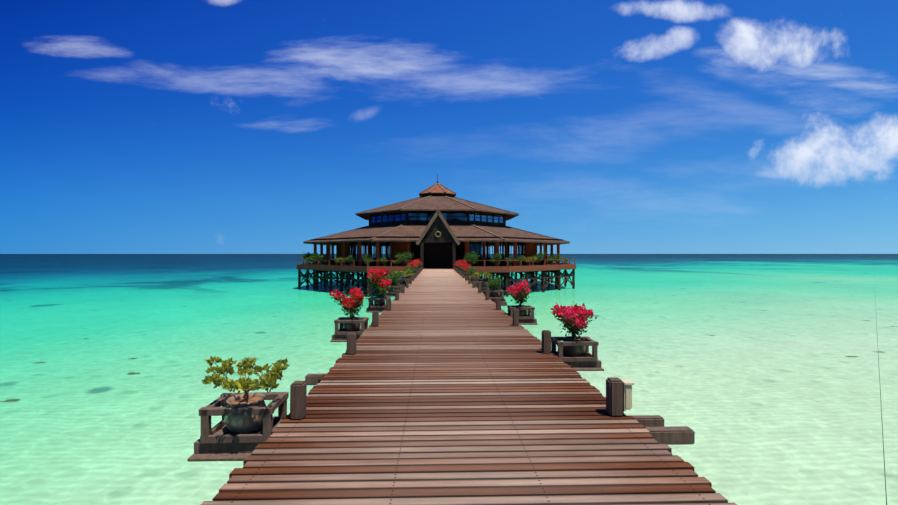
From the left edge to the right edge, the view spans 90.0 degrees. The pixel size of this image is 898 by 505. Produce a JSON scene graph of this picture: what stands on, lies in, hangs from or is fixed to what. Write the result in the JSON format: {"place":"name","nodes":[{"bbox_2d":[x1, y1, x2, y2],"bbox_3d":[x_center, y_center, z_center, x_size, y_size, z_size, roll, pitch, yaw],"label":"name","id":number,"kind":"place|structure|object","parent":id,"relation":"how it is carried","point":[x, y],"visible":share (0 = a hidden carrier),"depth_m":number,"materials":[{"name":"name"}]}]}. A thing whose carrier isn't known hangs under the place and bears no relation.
{"place":"outdoors","nodes":[
{"label":"outdoors","id":0,"kind":"place"},
{"bbox_2d":[301,251,312,260],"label":"deck plant","id":1,"kind":"object","parent":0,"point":[308,255],"depth_m":52.93,"materials":[{"name":"green plant"}]},
{"bbox_2d":[367,267,394,296],"bbox_3d":[-1.937,0.849,12.821,0.875,0.920,1.124,0,0,-2],"label":"planter plant","id":2,"kind":"object","parent":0,"point":[374,285],"depth_m":12.69,"materials":[{"name":"green plant"}]},
{"bbox_2d":[367,267,391,290],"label":"red flowers","id":3,"kind":"object","parent":2,"relation":"attached to","point":[386,282],"visible":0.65,"depth_m":12.59,"materials":[{"name":"red plant"}]},
{"bbox_2d":[386,271,401,285],"bbox_3d":[-2.191,1.021,17.394,0.722,0.588,0.756,0,0,-2],"label":"planter plant","id":4,"kind":"object","parent":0,"point":[396,277],"depth_m":17.38,"materials":[{"name":"green plant"}]},
{"bbox_2d":[392,269,414,276],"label":"planter plant","id":5,"kind":"object","parent":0,"point":[403,272],"depth_m":21.83,"materials":[{"name":"green plant"}]},
{"bbox_2d":[403,265,414,273],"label":"planter plant","id":6,"kind":"object","parent":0,"point":[406,268],"depth_m":26.86,"materials":[{"name":"green plant"}]},
{"bbox_2d":[325,236,562,259],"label":"beams","id":7,"kind":"structure","parent":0,"point":[460,251],"depth_m":52.96,"materials":[{"name":"brown wood"}]},
{"bbox_2d":[350,241,523,267],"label":"pavilion wall frames","id":8,"kind":"structure","parent":7,"relation":"attached to","point":[502,263],"depth_m":48.55,"materials":[{"name":"brown wood"}]},
{"bbox_2d":[350,241,524,259],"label":"pavilion glass","id":9,"kind":"object","parent":8,"relation":"in","point":[520,245],"visible":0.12,"depth_m":57.11,"materials":[{"name":"blue glass"}]},
{"bbox_2d":[0,254,897,504],"bbox_3d":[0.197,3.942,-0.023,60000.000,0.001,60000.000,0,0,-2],"label":"water surface","id":10,"kind":"object","parent":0,"point":[769,379],"visible":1,"depth_m":17.24,"materials":[{"name":"teal liquid"}]},
{"bbox_2d":[0,0,897,253],"label":"sky","id":11,"kind":"structure","parent":0,"point":[127,126],"materials":[{"name":"blue"}]},
{"bbox_2d":[201,269,736,504],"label":"jetty deck planks","id":12,"kind":"object","parent":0,"point":[446,387],"visible":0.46,"depth_m":3.62,"materials":[{"name":"brown wood"}]},
{"bbox_2d":[467,267,476,274],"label":"planter plant","id":13,"kind":"object","parent":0,"point":[471,271],"depth_m":24.44,"materials":[{"name":"green plant"}]},
{"bbox_2d":[468,271,491,281],"bbox_3d":[1.373,1.050,19.828,1.131,0.545,0.912,0,0,-2],"label":"planter plant","id":14,"kind":"object","parent":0,"point":[487,275],"depth_m":19.69,"materials":[{"name":"green plant"}]},
{"bbox_2d":[487,275,502,289],"bbox_3d":[1.569,1.023,15.331,0.593,0.578,0.717,0,0,-2],"label":"planter plant","id":15,"kind":"object","parent":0,"point":[496,282],"depth_m":15.28,"materials":[{"name":"green plant"}]},
{"bbox_2d":[305,282,694,444],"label":"support beams","id":16,"kind":"structure","parent":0,"point":[660,433],"depth_m":3.81,"materials":[{"name":"wood"}]},
{"label":"sea bed","id":17,"kind":"structure","parent":0,"visible":0},
{"bbox_2d":[298,269,574,295],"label":"support stilts","id":18,"kind":"object","parent":17,"relation":"on","point":[506,277],"visible":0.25,"depth_m":48.66,"materials":[{"name":"brown wood"}]},
{"bbox_2d":[296,264,575,272],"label":"pavilion deck","id":19,"kind":"structure","parent":18,"relation":"on","point":[477,270],"depth_m":44.13,"materials":[{"name":"brown wood"}]},
{"bbox_2d":[336,257,348,262],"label":"deck plant","id":20,"kind":"object","parent":19,"relation":"on","point":[341,258],"depth_m":45.58,"materials":[{"name":"green plant"}]},
{"bbox_2d":[347,255,355,263],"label":"deck plant","id":21,"kind":"object","parent":19,"relation":"on","point":[351,259],"depth_m":44.68,"materials":[{"name":"green plant"}]},
{"bbox_2d":[394,252,414,264],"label":"deck plant","id":22,"kind":"object","parent":19,"relation":"on","point":[402,257],"depth_m":42.42,"materials":[{"name":"green plant"}]},
{"bbox_2d":[303,183,568,241],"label":"pavilion roof ridges","id":23,"kind":"object","parent":19,"relation":"on","point":[435,184],"visible":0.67,"depth_m":53.26,"materials":[{"name":"brown wood"}]},
{"bbox_2d":[297,259,575,268],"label":"railing","id":24,"kind":"object","parent":19,"relation":"on","point":[403,267],"visible":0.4,"depth_m":43.41,"materials":[{"name":"brown wood"}]},
{"bbox_2d":[304,252,319,263],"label":"deck plant","id":25,"kind":"object","parent":24,"relation":"attached to","point":[313,257],"depth_m":49.48,"materials":[{"name":"green plant"}]},
{"bbox_2d":[362,253,372,264],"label":"deck plant","id":26,"kind":"object","parent":24,"relation":"attached to","point":[365,257],"depth_m":42.87,"materials":[{"name":"green plant"}]},
{"bbox_2d":[490,250,503,264],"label":"deck plant","id":27,"kind":"object","parent":24,"relation":"attached to","point":[497,256],"depth_m":42.76,"materials":[{"name":"green plant"}]},
{"bbox_2d":[515,257,522,263],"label":"deck plant","id":28,"kind":"object","parent":24,"relation":"on","point":[518,260],"depth_m":44.56,"materials":[{"name":"green plant"}]},
{"bbox_2d":[314,237,559,265],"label":"columns","id":29,"kind":"structure","parent":19,"relation":"on","point":[343,249],"depth_m":49.24,"materials":[{"name":"brown wood"}]},
{"bbox_2d":[303,223,569,245],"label":"pavilion roof","id":30,"kind":"structure","parent":29,"relation":"on","point":[507,234],"depth_m":47.45,"materials":[{"name":"brown wood"}]},
{"bbox_2d":[362,211,511,222],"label":"clerestory windows","id":31,"kind":"structure","parent":30,"relation":"on","point":[472,216],"depth_m":52.03,"materials":[{"name":"blue glass"}]},
{"bbox_2d":[356,196,518,220],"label":"pavilion roof","id":32,"kind":"structure","parent":31,"relation":"on","point":[437,203],"depth_m":51.40,"materials":[{"name":"brown wood"}]},
{"bbox_2d":[419,184,455,196],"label":"cupola roof","id":33,"kind":"structure","parent":32,"relation":"on","point":[437,189],"depth_m":56.61,"materials":[{"name":"brown wood"}]},
{"bbox_2d":[425,174,449,195],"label":"pavilion cupola","id":34,"kind":"object","parent":32,"relation":"on","point":[436,194],"visible":0.44,"depth_m":56.63,"materials":[{"name":"brown wood"}]},
{"bbox_2d":[369,211,505,225],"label":"window frames","id":35,"kind":"structure","parent":31,"relation":"attached to","point":[468,220],"depth_m":50.60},
{"bbox_2d":[331,257,542,265],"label":"railing","id":36,"kind":"object","parent":19,"relation":"on","point":[489,263],"visible":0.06,"depth_m":48.92,"materials":[{"name":"brown wood"}]},
{"bbox_2d":[420,215,455,268],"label":"entrance gable","id":37,"kind":"structure","parent":19,"relation":"on","point":[437,252],"depth_m":45.03,"materials":[{"name":"black wood"}]},
{"bbox_2d":[416,211,459,244],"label":"gable trim","id":38,"kind":"structure","parent":37,"relation":"attached to","point":[430,224],"depth_m":42.23,"materials":[{"name":"brown wood"}]},
{"bbox_2d":[463,251,479,264],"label":"deck plant","id":39,"kind":"object","parent":19,"relation":"on","point":[470,257],"depth_m":42.59,"materials":[{"name":"green plant"}]},
{"bbox_2d":[520,255,537,262],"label":"deck plant","id":40,"kind":"object","parent":19,"relation":"on","point":[534,258],"depth_m":45.86,"materials":[{"name":"green plant"}]},
{"bbox_2d":[528,251,546,264],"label":"deck plant","id":41,"kind":"object","parent":19,"relation":"on","point":[538,257],"depth_m":47.04,"materials":[{"name":"green plant"}]},
{"bbox_2d":[552,254,560,262],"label":"deck plant","id":42,"kind":"object","parent":19,"relation":"on","point":[556,257],"depth_m":49.85,"materials":[{"name":"green plant"}]},
{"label":"deck pot","id":43,"kind":"object","parent":19,"relation":"on","visible":0},
{"bbox_2d":[316,253,327,262],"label":"deck plant","id":44,"kind":"object","parent":43,"relation":"in","point":[323,256],"visible":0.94,"depth_m":48.42,"materials":[{"name":"green plant"}]},
{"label":"deck pot","id":45,"kind":"object","parent":19,"relation":"on","visible":0},
{"bbox_2d":[378,257,387,264],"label":"deck plant","id":46,"kind":"object","parent":45,"relation":"in","point":[384,262],"visible":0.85,"depth_m":42.45,"materials":[{"name":"green plant"}]},
{"label":"planter soil","id":47,"kind":"structure","parent":0,"visible":0},
{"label":"planter plant","id":48,"kind":"object","parent":47,"relation":"on","visible":0},
{"bbox_2d":[406,261,416,267],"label":"red flowers","id":49,"kind":"object","parent":48,"relation":"attached to","point":[414,264],"visible":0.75,"depth_m":30.79,"materials":[{"name":"red plant"}]},
{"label":"jetty","id":50,"kind":"object","parent":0,"visible":0},
{"bbox_2d":[187,431,262,461],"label":"planter platform","id":51,"kind":"structure","parent":50,"relation":"on","point":[224,452],"depth_m":3.62,"materials":[{"name":"brown wood"}]},
{"bbox_2d":[199,392,288,443],"bbox_3d":[-1.725,1.395,3.821,0.580,0.277,0.430,0,0,-2],"label":"planter crate","id":52,"kind":"object","parent":51,"relation":"on","point":[216,433],"visible":0.75,"depth_m":3.62,"materials":[{"name":"brown wood"}]},
{"bbox_2d":[224,393,265,433],"bbox_3d":[-1.725,1.375,3.821,0.336,0.275,0.336,0,0,-2],"label":"planter pot","id":53,"kind":"object","parent":52,"relation":"in","point":[242,424],"visible":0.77,"depth_m":3.70,"materials":[{"name":"grey ceramic"}]},
{"bbox_2d":[230,397,261,403],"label":"planter soil","id":54,"kind":"structure","parent":53,"relation":"in","point":[242,400],"depth_m":3.85,"materials":[{"name":"brown soil"}]},
{"bbox_2d":[201,355,289,401],"bbox_3d":[-1.738,1.088,3.834,0.783,0.371,0.779,0,0,-2],"label":"planter plant","id":55,"kind":"object","parent":54,"relation":"on","point":[267,381],"depth_m":3.75,"materials":[{"name":"green plant"}]},
{"bbox_2d":[290,381,306,419],"bbox_3d":[-1.322,1.294,3.941,0.117,0.316,0.117,1,0,-2],"label":"bollard","id":56,"kind":"object","parent":50,"relation":"on","point":[298,396],"visible":1,"depth_m":3.88,"materials":[{"name":"brown wood"}]},
{"bbox_2d":[330,334,360,341],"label":"planter platform","id":57,"kind":"structure","parent":50,"relation":"on","point":[339,338],"depth_m":8.41,"materials":[{"name":"brown wood"}]},
{"bbox_2d":[334,317,368,334],"bbox_3d":[-1.864,1.409,8.609,0.580,0.277,0.430,0,0,-1],"label":"planter crate","id":58,"kind":"object","parent":57,"relation":"on","point":[340,321],"visible":0.81,"depth_m":8.40,"materials":[{"name":"brown wood"}]},
{"bbox_2d":[343,317,360,331],"bbox_3d":[-1.864,1.390,8.609,0.336,0.275,0.336,0,0,-2],"label":"planter pot","id":59,"kind":"object","parent":58,"relation":"in","point":[351,327],"visible":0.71,"depth_m":8.48,"materials":[{"name":"grey ceramic"}]},
{"bbox_2d":[331,285,368,318],"bbox_3d":[-1.873,0.959,8.645,0.728,0.654,0.648,0,0,-2],"label":"planter plant","id":60,"kind":"object","parent":59,"relation":"in","point":[351,310],"depth_m":8.52,"materials":[{"name":"plant"}]},
{"bbox_2d":[329,287,364,308],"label":"red flowers","id":61,"kind":"object","parent":60,"relation":"attached to","point":[345,301],"visible":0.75,"depth_m":8.48,"materials":[{"name":"red plant"}]},
{"bbox_2d":[347,333,355,354],"bbox_3d":[-1.398,1.310,6.443,0.123,0.300,0.123,-1,-1,-3],"label":"bollard","id":62,"kind":"object","parent":50,"relation":"on","point":[351,343],"visible":1,"depth_m":6.38,"materials":[{"name":"brown wood"}]},
{"bbox_2d":[372,311,378,326],"bbox_3d":[-1.466,1.319,8.943,0.118,0.297,0.118,1,-1,0],"label":"bollard","id":63,"kind":"object","parent":50,"relation":"on","point":[375,318],"visible":1,"depth_m":8.89,"materials":[{"name":"brown wood"}]},
{"bbox_2d":[366,308,385,311],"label":"planter platform","id":64,"kind":"structure","parent":50,"relation":"on","point":[375,309],"depth_m":12.63,"materials":[{"name":"brown wood"}]},
{"bbox_2d":[368,297,390,307],"bbox_3d":[-1.986,1.421,12.827,0.580,0.277,0.430,0,0,0],"label":"planter crate","id":65,"kind":"object","parent":64,"relation":"on","point":[371,304],"visible":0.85,"depth_m":12.61,"materials":[{"name":"brown wood"}]},
{"bbox_2d":[374,296,384,305],"bbox_3d":[-1.986,1.402,12.827,0.336,0.275,0.336,0,0,-2],"label":"planter pot","id":66,"kind":"object","parent":65,"relation":"in","point":[379,302],"visible":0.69,"depth_m":12.69,"materials":[{"name":"grey ceramic"}]},
{"bbox_2d":[386,298,390,310],"bbox_3d":[-1.540,1.326,11.440,0.128,0.298,0.128,0,0,2],"label":"bollard","id":67,"kind":"object","parent":50,"relation":"on","point":[388,304],"visible":1,"depth_m":11.38,"materials":[{"name":"brown wood"}]},
{"bbox_2d":[395,290,398,299],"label":"bollard","id":68,"kind":"object","parent":50,"relation":"on","point":[396,294],"visible":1,"depth_m":13.89,"materials":[{"name":"brown wood"}]},
{"bbox_2d":[401,285,404,292],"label":"bollard","id":69,"kind":"object","parent":50,"relation":"on","point":[402,288],"visible":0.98,"depth_m":16.38,"materials":[{"name":"brown wood"}]},
{"bbox_2d":[485,290,488,299],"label":"bollard","id":70,"kind":"object","parent":50,"relation":"on","point":[486,294],"visible":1,"depth_m":13.96,"materials":[{"name":"brown wood"}]},
{"bbox_2d":[496,298,500,309],"bbox_3d":[1.266,1.321,11.520,0.127,0.307,0.127,-1,0,1],"label":"bollard","id":71,"kind":"object","parent":50,"relation":"on","point":[498,303],"visible":1,"depth_m":11.46,"materials":[{"name":"brown wood"}]},
{"bbox_2d":[513,309,518,325],"bbox_3d":[1.342,1.303,9.023,0.114,0.329,0.114,1,0,-1],"label":"bollard","id":72,"kind":"object","parent":50,"relation":"on","point":[515,317],"visible":1,"depth_m":8.97,"materials":[{"name":"brown wood"}]},
{"bbox_2d":[519,319,537,324],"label":"planter platform","id":73,"kind":"structure","parent":50,"relation":"on","point":[527,321],"depth_m":10.44,"materials":[{"name":"brown wood"}]},
{"bbox_2d":[507,305,534,318],"bbox_3d":[1.699,1.415,10.633,0.580,0.277,0.430,0,0,-1],"label":"planter crate","id":74,"kind":"object","parent":73,"relation":"on","point":[530,309],"visible":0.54,"depth_m":10.42,"materials":[{"name":"brown wood"}]},
{"bbox_2d":[514,305,527,316],"bbox_3d":[1.699,1.396,10.633,0.336,0.275,0.336,0,0,-2],"label":"planter pot","id":75,"kind":"object","parent":74,"relation":"in","point":[523,313],"visible":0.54,"depth_m":10.49,"materials":[{"name":"grey stone"}]},
{"bbox_2d":[506,279,532,305],"bbox_3d":[1.673,0.980,10.599,0.690,0.719,0.809,0,0,-2],"label":"planter plant","id":76,"kind":"object","parent":75,"relation":"in","point":[523,300],"depth_m":10.52,"materials":[{"name":"plant"}]},
{"bbox_2d":[506,280,531,299],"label":"flowers","id":77,"kind":"object","parent":76,"relation":"attached to","point":[516,286],"visible":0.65,"depth_m":10.53,"materials":[{"name":"pink plant"}]},
{"bbox_2d":[542,330,550,353],"bbox_3d":[1.413,1.296,6.521,0.119,0.327,0.119,0,1,-1],"label":"bollard","id":78,"kind":"object","parent":50,"relation":"on","point":[546,341],"visible":1,"depth_m":6.46,"materials":[{"name":"brown wood"}]},
{"bbox_2d":[564,356,603,370],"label":"planter platform","id":79,"kind":"structure","parent":50,"relation":"on","point":[586,366],"depth_m":6.35,"materials":[{"name":"brown wood"}]},
{"bbox_2d":[551,336,598,361],"bbox_3d":[1.817,1.403,6.544,0.580,0.277,0.430,0,0,-1],"label":"planter crate","id":80,"kind":"object","parent":79,"relation":"on","point":[560,342],"visible":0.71,"depth_m":6.33,"materials":[{"name":"brown wood"}]},
{"bbox_2d":[563,336,585,356],"bbox_3d":[1.817,1.384,6.545,0.336,0.275,0.336,0,0,-2],"label":"planter pot","id":81,"kind":"object","parent":80,"relation":"in","point":[573,351],"visible":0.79,"depth_m":6.42,"materials":[{"name":"grey ceramic"}]},
{"bbox_2d":[551,301,596,339],"bbox_3d":[1.794,1.000,6.505,0.565,0.559,0.727,0,0,-2],"label":"planter plant","id":82,"kind":"object","parent":81,"relation":"in","point":[567,325],"depth_m":6.45,"materials":[{"name":"plant"}]},
{"bbox_2d":[551,303,593,330],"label":"flowers","id":83,"kind":"object","parent":82,"relation":"attached to","point":[572,312],"visible":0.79,"depth_m":6.39,"materials":[{"name":"pink plant"}]},
{"bbox_2d":[606,377,623,416],"bbox_3d":[1.484,1.293,4.022,0.125,0.320,0.125,0,1,0],"label":"bollard","id":84,"kind":"object","parent":50,"relation":"on","point":[614,396],"visible":1,"depth_m":3.96,"materials":[{"name":"brown wood"}]},
{"bbox_2d":[621,379,633,410],"bbox_3d":[1.587,1.276,4.008,0.085,0.253,0.120,0,0,0],"label":"light fixture","id":85,"kind":"object","parent":84,"relation":"attached to","point":[628,383],"visible":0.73,"depth_m":3.96,"materials":[{"name":"plastic"}]},
{"bbox_3d":[1.355,1.626,15.324,1.105,0.116,0.550,0,0,-2],"label":"planter support","id":86,"kind":"object","parent":50,"relation":"on","visible":0},
{"bbox_2d":[489,290,503,298],"bbox_3d":[1.563,1.429,15.331,0.580,0.277,0.430,0,0,-2],"label":"planter crate","id":87,"kind":"object","parent":86,"relation":"on","point":[501,296],"visible":0.48,"depth_m":15.12,"materials":[{"name":"brown wood"}]},
{"bbox_2d":[490,289,499,296],"bbox_3d":[1.563,1.410,15.331,0.336,0.275,0.336,0,0,-2],"label":"planter pot","id":88,"kind":"object","parent":87,"relation":"in","point":[494,294],"visible":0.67,"depth_m":15.20,"materials":[{"name":"grey ceramic"}]},
{"bbox_3d":[-1.912,1.632,17.430,1.105,0.116,0.550,0,0,-2],"label":"planter support","id":89,"kind":"object","parent":50,"relation":"on","visible":0},
{"bbox_2d":[386,286,400,293],"bbox_3d":[-2.119,1.435,17.425,0.580,0.277,0.430,0,0,-1],"label":"planter crate","id":90,"kind":"object","parent":89,"relation":"on","point":[399,287],"visible":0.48,"depth_m":17.21,"materials":[{"name":"brown wood"}]},
{"bbox_3d":[1.225,1.640,19.822,1.105,0.116,0.550,0,0,-2],"label":"planter support","id":91,"kind":"object","parent":50,"relation":"on","visible":0},
{"bbox_2d":[475,282,488,288],"bbox_3d":[1.433,1.442,19.829,0.580,0.277,0.430,0,0,-2],"label":"planter crate","id":92,"kind":"object","parent":91,"relation":"on","point":[486,283],"visible":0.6,"depth_m":19.62,"materials":[{"name":"brown wood"}]}
]}

